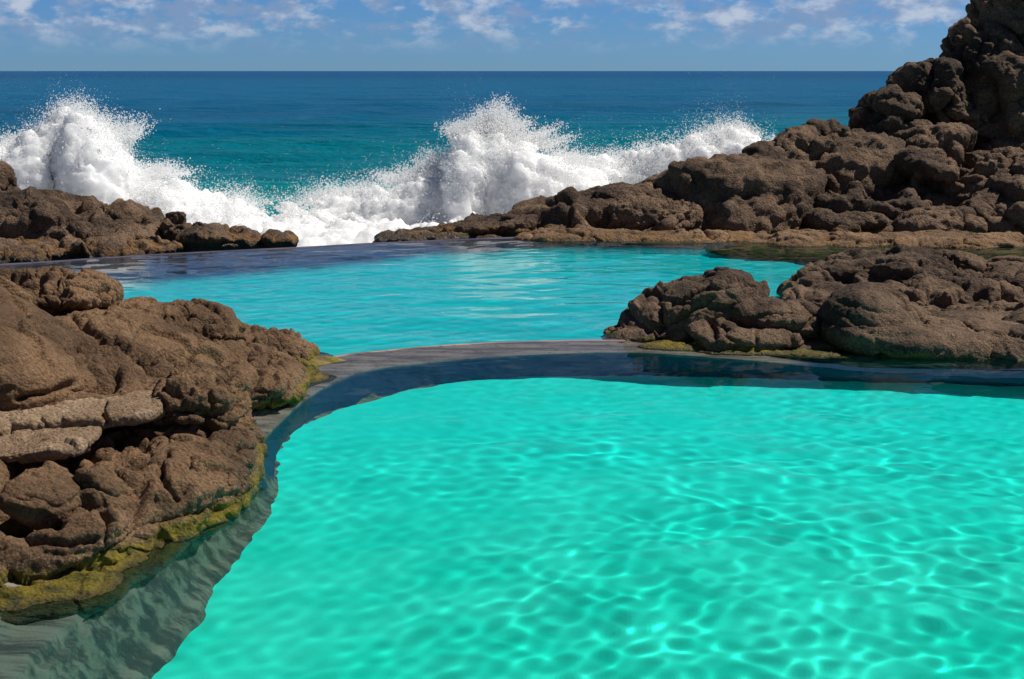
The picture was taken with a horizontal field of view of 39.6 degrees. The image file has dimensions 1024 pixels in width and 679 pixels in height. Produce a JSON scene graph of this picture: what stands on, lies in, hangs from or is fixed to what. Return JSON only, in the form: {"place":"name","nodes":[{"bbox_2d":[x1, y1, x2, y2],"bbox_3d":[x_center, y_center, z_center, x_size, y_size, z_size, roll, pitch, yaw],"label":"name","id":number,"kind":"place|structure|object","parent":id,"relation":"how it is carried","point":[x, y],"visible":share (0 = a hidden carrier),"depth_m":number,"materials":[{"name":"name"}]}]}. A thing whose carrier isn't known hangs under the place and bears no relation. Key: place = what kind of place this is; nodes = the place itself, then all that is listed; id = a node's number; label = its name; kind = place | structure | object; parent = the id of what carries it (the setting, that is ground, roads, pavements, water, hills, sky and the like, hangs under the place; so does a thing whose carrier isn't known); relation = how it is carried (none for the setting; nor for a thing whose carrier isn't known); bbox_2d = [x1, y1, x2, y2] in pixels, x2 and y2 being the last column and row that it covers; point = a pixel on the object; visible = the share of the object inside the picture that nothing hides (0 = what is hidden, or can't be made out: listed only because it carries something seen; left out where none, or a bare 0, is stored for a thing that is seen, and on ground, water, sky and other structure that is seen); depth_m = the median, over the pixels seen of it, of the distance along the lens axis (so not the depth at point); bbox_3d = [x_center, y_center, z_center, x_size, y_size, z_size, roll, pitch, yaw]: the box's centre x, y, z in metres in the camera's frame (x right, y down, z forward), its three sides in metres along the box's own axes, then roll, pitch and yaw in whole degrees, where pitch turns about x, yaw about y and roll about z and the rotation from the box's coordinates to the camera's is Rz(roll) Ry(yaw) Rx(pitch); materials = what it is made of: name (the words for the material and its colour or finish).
{"place":"outdoors","nodes":[
{"label":"outdoors","id":0,"kind":"place"},
{"bbox_2d":[5,355,345,586],"bbox_3d":[1.500,3.849,11.718,27.000,4.085,17.600,0,11,0],"label":"rock shelf","id":1,"kind":"object","parent":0,"point":[319,360],"depth_m":19.79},
{"bbox_2d":[0,460,81,530],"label":"boulder","id":2,"kind":"object","parent":1,"relation":"on","point":[46,495],"visible":0.85,"depth_m":11.71,"materials":[{"name":"brown stone"}]},
{"bbox_2d":[0,276,106,410],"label":"rock","id":3,"kind":"object","parent":1,"relation":"on","point":[43,362],"visible":0.78,"depth_m":14.30,"materials":[{"name":"brown stone"}]},
{"bbox_2d":[0,540,168,610],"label":"weed shelf","id":4,"kind":"object","parent":1,"relation":"on","point":[74,583],"visible":0.15,"depth_m":11.14,"materials":[{"name":"plant"}]},
{"bbox_2d":[73,461,136,515],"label":"boulder","id":5,"kind":"object","parent":1,"relation":"on","point":[102,485],"visible":0.4,"depth_m":12.11,"materials":[{"name":"brown stone"}]},
{"bbox_2d":[0,426,266,601],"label":"rock","id":6,"kind":"object","parent":1,"relation":"on","point":[175,504],"visible":0.38,"depth_m":12.33,"materials":[{"name":"brown stone"}]},
{"bbox_2d":[0,426,101,463],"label":"rock ledge","id":7,"kind":"object","parent":6,"relation":"on","point":[25,446],"visible":0.88,"depth_m":12.86,"materials":[{"name":"brown stone"}]},
{"bbox_2d":[0,390,165,435],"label":"rock ledge","id":8,"kind":"object","parent":6,"relation":"on","point":[135,408],"visible":0.73,"depth_m":13.58,"materials":[{"name":"brown stone"}]},
{"bbox_2d":[102,361,257,448],"bbox_3d":[-3.482,0.798,14.672,1.697,1.146,1.924,0,11,0],"label":"rock","id":9,"kind":"object","parent":1,"relation":"on","point":[204,399],"visible":0.48,"depth_m":13.99,"materials":[{"name":"brown stone"}]},
{"bbox_2d":[54,305,310,410],"bbox_3d":[-4.086,0.370,16.452,3.120,1.405,4.853,0,11,0],"label":"rock","id":10,"kind":"object","parent":1,"relation":"on","point":[133,352],"visible":0.45,"depth_m":16.41,"materials":[{"name":"brown stone"}]},
{"bbox_2d":[0,266,123,315],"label":"rock","id":11,"kind":"object","parent":10,"relation":"on","point":[56,291],"visible":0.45,"depth_m":17.19,"materials":[{"name":"brown stone"}]},
{"bbox_2d":[122,296,183,322],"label":"boulder","id":12,"kind":"object","parent":10,"relation":"on","point":[147,305],"visible":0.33,"depth_m":18.25,"materials":[{"name":"brown stone"}]},
{"bbox_2d":[146,427,264,511],"bbox_3d":[-2.955,1.342,13.594,1.064,0.951,1.842,0,11,0],"label":"boulder","id":13,"kind":"object","parent":1,"relation":"on","point":[242,442],"visible":0.47,"depth_m":13.39,"materials":[{"name":"brown stone"}]},
{"bbox_2d":[156,298,318,374],"bbox_3d":[-3.825,0.068,19.099,2.344,1.289,1.949,-6,12,-28],"label":"rock","id":14,"kind":"object","parent":1,"relation":"on","point":[211,320],"visible":0.31,"depth_m":18.75,"materials":[{"name":"brown stone"}]},
{"bbox_2d":[308,372,330,382],"bbox_3d":[-3.216,0.731,18.122,1.183,0.380,2.552,4,11,18],"label":"weed shelf","id":15,"kind":"object","parent":1,"relation":"on","point":[317,377],"visible":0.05,"depth_m":18.79,"materials":[{"name":"plant"}]},
{"bbox_2d":[0,237,513,264],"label":"pool wall","id":16,"kind":"structure","parent":0,"point":[255,249],"depth_m":32.33,"materials":[{"name":"grey concrete"}]},
{"bbox_2d":[174,221,262,251],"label":"boulder","id":17,"kind":"object","parent":16,"relation":"on","point":[200,236],"visible":0.66,"depth_m":33.70,"materials":[{"name":"brown stone"}]},
{"bbox_2d":[261,229,298,248],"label":"boulder","id":18,"kind":"object","parent":16,"relation":"on","point":[273,238],"visible":0.87,"depth_m":33.69,"materials":[{"name":"brown stone"}]},
{"bbox_2d":[0,71,893,217],"bbox_3d":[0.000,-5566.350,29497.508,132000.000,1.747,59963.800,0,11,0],"label":"sea","id":19,"kind":"structure","parent":0,"point":[293,123],"depth_m":194.11,"materials":[{"name":"liquid"}]},
{"bbox_2d":[0,186,182,263],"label":"rock","id":20,"kind":"object","parent":19,"relation":"in","point":[38,225],"visible":0.77,"depth_m":33.62,"materials":[{"name":"brown stone"}]},
{"bbox_2d":[0,161,20,191],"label":"rock","id":21,"kind":"object","parent":20,"relation":"on","point":[8,180],"visible":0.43,"depth_m":36.41,"materials":[{"name":"brown stone"}]},
{"bbox_2d":[104,199,164,225],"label":"boulder","id":22,"kind":"object","parent":20,"relation":"on","point":[136,212],"visible":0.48,"depth_m":35.39,"materials":[{"name":"brown stone"}]},
{"bbox_2d":[159,211,192,252],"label":"boulder","id":23,"kind":"object","parent":20,"relation":"on","point":[172,225],"visible":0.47,"depth_m":34.12,"materials":[{"name":"brown stone"}]},
{"bbox_2d":[0,69,275,234],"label":"breaking wave","id":24,"kind":"object","parent":19,"relation":"on","point":[69,148],"visible":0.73,"depth_m":41.63,"materials":[{"name":"liquid"}]},
{"bbox_2d":[240,78,656,246],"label":"breaking wave","id":25,"kind":"object","parent":19,"relation":"on","point":[490,162],"visible":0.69,"depth_m":42.63,"materials":[{"name":"liquid"}]},
{"bbox_2d":[566,84,775,183],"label":"breaking wave","id":26,"kind":"object","parent":19,"relation":"on","point":[730,138],"visible":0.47,"depth_m":44.87,"materials":[{"name":"liquid"}]},
{"bbox_2d":[0,0,969,70],"label":"sky","id":27,"kind":"structure","parent":0,"point":[36,35],"materials":[{"name":"blue"}]},
{"bbox_2d":[0,341,1023,678],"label":"pool water","id":28,"kind":"structure","parent":0,"point":[594,509],"depth_m":12.47,"materials":[{"name":"teal liquid"}]},
{"bbox_2d":[0,238,1023,361],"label":"pool water","id":29,"kind":"structure","parent":0,"point":[333,301],"depth_m":27.52,"materials":[{"name":"teal liquid"}]},
{"bbox_2d":[685,296,821,350],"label":"rock","id":30,"kind":"object","parent":29,"relation":"in","point":[771,322],"visible":0.63,"depth_m":21.00,"materials":[{"name":"brown stone"}]},
{"bbox_2d":[799,303,1012,349],"bbox_3d":[7.799,0.502,22.856,11.501,1.820,5.808,0,11,0],"label":"rock","id":31,"kind":"object","parent":29,"relation":"in","point":[956,310],"visible":0.02,"depth_m":23.09,"materials":[{"name":"brown stone"}]},
{"bbox_2d":[604,266,769,341],"bbox_3d":[2.768,-0.408,22.323,2.821,1.488,2.240,0,11,0],"label":"rock","id":32,"kind":"object","parent":31,"relation":"on","point":[671,310],"visible":0.57,"depth_m":21.62,"materials":[{"name":"brown stone"}]},
{"bbox_2d":[776,248,909,306],"bbox_3d":[5.998,-0.962,25.573,2.532,1.174,3.579,0,11,0],"label":"rock","id":33,"kind":"object","parent":31,"relation":"on","point":[817,283],"visible":0.38,"depth_m":25.36,"materials":[{"name":"brown stone"}]},
{"bbox_2d":[817,281,974,358],"bbox_3d":[5.842,-0.131,20.953,2.716,1.331,2.032,5,12,23],"label":"boulder","id":34,"kind":"object","parent":31,"relation":"on","point":[871,319],"visible":0.65,"depth_m":20.50,"materials":[{"name":"brown stone"}]},
{"bbox_2d":[854,244,1023,310],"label":"rock","id":35,"kind":"object","parent":31,"relation":"on","point":[927,277],"visible":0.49,"depth_m":24.70,"materials":[{"name":"brown stone"}]},
{"bbox_2d":[927,301,1023,360],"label":"rock","id":36,"kind":"object","parent":29,"relation":"in","point":[996,339],"visible":0.42,"depth_m":20.46,"materials":[{"name":"brown stone"}]},
{"bbox_2d":[958,255,1023,312],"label":"rock","id":37,"kind":"object","parent":29,"relation":"in","point":[1009,269],"visible":0.21,"depth_m":25.48,"materials":[{"name":"brown stone"}]},
{"bbox_2d":[940,249,987,272],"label":"boulder","id":38,"kind":"object","parent":37,"relation":"on","point":[967,260],"visible":0.27,"depth_m":26.35,"materials":[{"name":"brown stone"}]},
{"bbox_2d":[372,0,992,242],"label":"headland","id":39,"kind":"structure","parent":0,"point":[718,188],"depth_m":36.39,"materials":[{"name":"brown stone"}]},
{"bbox_2d":[374,227,450,242],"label":"boulder","id":40,"kind":"object","parent":39,"relation":"on","point":[404,234],"visible":0.55,"depth_m":35.42,"materials":[{"name":"brown stone"}]},
{"bbox_2d":[435,212,537,236],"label":"boulder","id":41,"kind":"object","parent":39,"relation":"on","point":[503,224],"visible":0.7,"depth_m":35.67,"materials":[{"name":"brown stone"}]},
{"bbox_2d":[536,196,598,227],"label":"boulder","id":42,"kind":"object","parent":39,"relation":"on","point":[580,202],"visible":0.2,"depth_m":36.10,"materials":[{"name":"brown stone"}]},
{"bbox_2d":[578,183,663,224],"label":"boulder","id":43,"kind":"object","parent":39,"relation":"on","point":[597,204],"visible":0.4,"depth_m":36.46,"materials":[{"name":"brown stone"}]},
{"bbox_2d":[634,175,676,198],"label":"boulder","id":44,"kind":"object","parent":39,"relation":"on","point":[671,195],"visible":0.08,"depth_m":37.30,"materials":[{"name":"brown stone"}]},
{"bbox_2d":[608,195,703,230],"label":"boulder","id":45,"kind":"object","parent":39,"relation":"on","point":[631,212],"visible":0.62,"depth_m":35.72,"materials":[{"name":"brown stone"}]},
{"bbox_2d":[514,226,1023,248],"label":"shore ledge","id":46,"kind":"object","parent":39,"relation":"on","point":[957,238],"visible":0.41,"depth_m":33.84,"materials":[{"name":"brown stone"}]},
{"bbox_2d":[742,140,815,168],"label":"boulder","id":47,"kind":"object","parent":39,"relation":"on","point":[772,150],"visible":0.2,"depth_m":38.06,"materials":[{"name":"brown stone"}]},
{"bbox_2d":[743,194,814,226],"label":"boulder","id":48,"kind":"object","parent":39,"relation":"on","point":[802,208],"visible":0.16,"depth_m":35.84,"materials":[{"name":"brown stone"}]},
{"bbox_2d":[772,118,851,159],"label":"boulder","id":49,"kind":"object","parent":39,"relation":"on","point":[815,139],"visible":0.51,"depth_m":38.40,"materials":[{"name":"brown stone"}]},
{"bbox_2d":[801,207,891,233],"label":"boulder","id":50,"kind":"object","parent":39,"relation":"on","point":[827,219],"visible":0.49,"depth_m":35.43,"materials":[{"name":"brown stone"}]},
{"bbox_2d":[813,178,931,218],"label":"boulder","id":51,"kind":"object","parent":39,"relation":"on","point":[889,202],"visible":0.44,"depth_m":36.10,"materials":[{"name":"brown stone"}]},
{"bbox_2d":[848,84,930,139],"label":"boulder","id":52,"kind":"object","parent":39,"relation":"on","point":[889,109],"visible":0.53,"depth_m":39.28,"materials":[{"name":"brown stone"}]},
{"bbox_2d":[886,56,980,129],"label":"boulder","id":53,"kind":"object","parent":39,"relation":"on","point":[937,85],"visible":0.59,"depth_m":39.65,"materials":[{"name":"brown stone"}]},
{"bbox_2d":[891,205,987,232],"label":"boulder","id":54,"kind":"object","parent":39,"relation":"on","point":[951,218],"visible":0.62,"depth_m":35.03,"materials":[{"name":"brown stone"}]},
{"bbox_2d":[894,145,985,206],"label":"boulder","id":55,"kind":"object","parent":39,"relation":"on","point":[931,174],"visible":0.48,"depth_m":37.27,"materials":[{"name":"brown stone"}]},
{"bbox_2d":[905,119,990,168],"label":"boulder","id":56,"kind":"object","parent":39,"relation":"on","point":[955,141],"visible":0.41,"depth_m":38.40,"materials":[{"name":"brown stone"}]},
{"bbox_2d":[939,18,1023,76],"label":"boulder","id":57,"kind":"object","parent":39,"relation":"on","point":[966,42],"visible":0.45,"depth_m":40.56,"materials":[{"name":"brown stone"}]},
{"bbox_2d":[957,174,1023,234],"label":"boulder","id":58,"kind":"object","parent":39,"relation":"on","point":[999,207],"visible":0.5,"depth_m":35.78,"materials":[{"name":"brown stone"}]},
{"bbox_2d":[959,146,1023,190],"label":"boulder","id":59,"kind":"object","parent":39,"relation":"on","point":[996,163],"visible":0.32,"depth_m":37.39,"materials":[{"name":"brown stone"}]},
{"bbox_2d":[962,50,1023,149],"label":"boulder","id":60,"kind":"object","parent":39,"relation":"on","point":[994,86],"visible":0.45,"depth_m":39.74,"materials":[{"name":"brown stone"}]},
{"bbox_2d":[978,0,1023,46],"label":"boulder","id":61,"kind":"object","parent":39,"relation":"on","point":[1009,14],"visible":0.38,"depth_m":40.70,"materials":[{"name":"brown stone"}]},
{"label":"pool floor","id":62,"kind":"structure","parent":0,"visible":0},
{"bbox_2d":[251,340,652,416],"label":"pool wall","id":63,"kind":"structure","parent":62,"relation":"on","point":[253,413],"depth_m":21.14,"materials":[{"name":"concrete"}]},
{"bbox_2d":[276,328,319,360],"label":"boulder","id":64,"kind":"object","parent":63,"relation":"on","point":[292,341],"visible":0.44,"depth_m":19.76,"materials":[{"name":"brown stone"}]},
{"bbox_2d":[640,340,844,356],"bbox_3d":[3.375,0.215,20.750,3.095,0.298,0.752,2,11,11],"label":"weed shelf","id":65,"kind":"object","parent":63,"relation":"on","point":[671,345],"visible":0.43,"depth_m":20.55,"materials":[{"name":"green plant"}]}
]}

